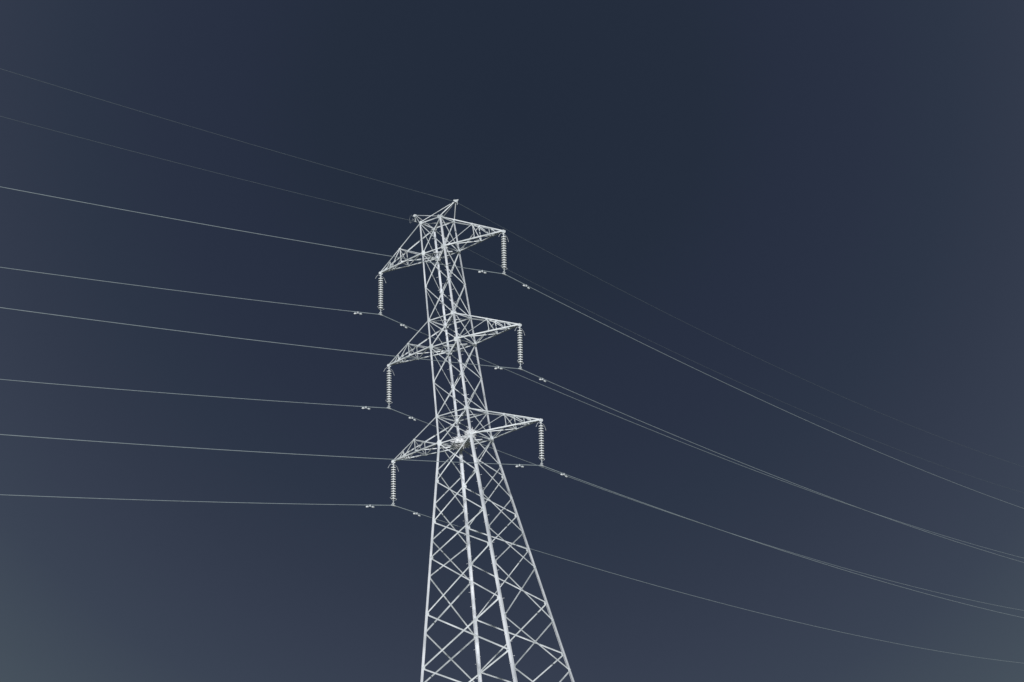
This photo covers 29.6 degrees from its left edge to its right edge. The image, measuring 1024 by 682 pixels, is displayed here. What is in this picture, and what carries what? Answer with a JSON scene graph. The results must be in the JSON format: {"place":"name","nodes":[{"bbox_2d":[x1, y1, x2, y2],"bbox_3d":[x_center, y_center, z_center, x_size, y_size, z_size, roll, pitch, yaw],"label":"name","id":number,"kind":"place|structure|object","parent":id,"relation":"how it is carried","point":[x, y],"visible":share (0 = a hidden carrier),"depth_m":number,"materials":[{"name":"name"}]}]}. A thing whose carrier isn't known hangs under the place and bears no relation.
{"place":"outdoors","nodes":[
{"label":"outdoors","id":0,"kind":"place"},
{"bbox_2d":[0,0,1023,681],"label":"sky","id":1,"kind":"structure","parent":0,"point":[830,193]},
{"bbox_3d":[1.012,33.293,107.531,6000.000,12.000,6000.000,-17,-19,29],"label":"ground","id":2,"kind":"structure","parent":0,"visible":0},
{"bbox_2d":[379,200,574,681],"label":"transmission tower","id":3,"kind":"structure","parent":2,"relation":"on","point":[445,325],"depth_m":115.72,"materials":[{"name":"metal"}]},
{"bbox_2d":[375,273,385,315],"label":"insulator string","id":4,"kind":"object","parent":3,"relation":"hanging from","point":[380,296],"visible":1,"depth_m":120.75,"materials":[{"name":"ceramic"}]},
{"bbox_2d":[0,267,1021,557],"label":"power line","id":5,"kind":"object","parent":4,"relation":"hanging from","point":[446,343],"visible":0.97,"depth_m":122.23,"materials":[{"name":"metal"}]},
{"bbox_2d":[385,367,393,408],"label":"insulator string","id":6,"kind":"object","parent":3,"relation":"hanging from","point":[388,389],"visible":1,"depth_m":119.15,"materials":[{"name":"ceramic"}]},
{"bbox_2d":[0,379,1023,610],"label":"power line","id":7,"kind":"object","parent":6,"relation":"hanging from","point":[450,432],"visible":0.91,"depth_m":119.67,"materials":[{"name":"metal"}]},
{"bbox_2d":[391,463,398,505],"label":"insulator string","id":8,"kind":"object","parent":3,"relation":"hanging from","point":[393,484],"visible":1,"depth_m":117.72,"materials":[{"name":"ceramic"}]},
{"bbox_2d":[0,494,1018,662],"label":"power line","id":9,"kind":"object","parent":8,"relation":"hanging from","point":[414,513],"visible":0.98,"depth_m":117.82,"materials":[{"name":"metal"}]},
{"bbox_2d":[451,435,470,449],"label":"bird nest","id":10,"kind":"object","parent":3,"relation":"on","point":[457,445],"visible":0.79,"depth_m":115.67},
{"bbox_2d":[465,427,476,437],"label":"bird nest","id":11,"kind":"object","parent":3,"relation":"on","point":[466,433],"visible":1,"depth_m":114.17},
{"bbox_2d":[500,232,508,274],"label":"insulator string","id":12,"kind":"object","parent":3,"relation":"hanging from","point":[503,241],"visible":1,"depth_m":116.33,"materials":[{"name":"ceramic"}]},
{"bbox_2d":[2,187,1023,508],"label":"power line","id":13,"kind":"object","parent":12,"relation":"hanging from","point":[482,271],"visible":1,"depth_m":113.86,"materials":[{"name":"metal"}]},
{"bbox_2d":[2,69,1016,464],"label":"earth wire","id":14,"kind":"object","parent":3,"relation":"attached to","point":[458,203],"visible":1,"depth_m":118.38,"materials":[{"name":"metal"}]},
{"bbox_2d":[0,116,1022,492],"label":"earth wire","id":15,"kind":"object","parent":3,"relation":"attached to","point":[478,254],"visible":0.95,"depth_m":122.24,"materials":[{"name":"metal"}]},
{"bbox_2d":[515,325,524,369],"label":"insulator string","id":16,"kind":"object","parent":3,"relation":"hanging from","point":[520,348],"visible":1,"depth_m":114.54,"materials":[{"name":"ceramic"}]},
{"bbox_2d":[0,307,1023,562],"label":"power line","id":17,"kind":"object","parent":16,"relation":"hanging from","point":[462,363],"visible":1,"depth_m":110.94,"materials":[{"name":"metal"}]},
{"bbox_2d":[536,421,545,466],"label":"insulator string","id":18,"kind":"object","parent":3,"relation":"hanging from","point":[541,441],"visible":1,"depth_m":112.62,"materials":[{"name":"ceramic"}]},
{"bbox_2d":[0,434,1022,617],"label":"power line","id":19,"kind":"object","parent":18,"relation":"hanging from","point":[462,462],"visible":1,"depth_m":106.70,"materials":[{"name":"metal"}]}
]}

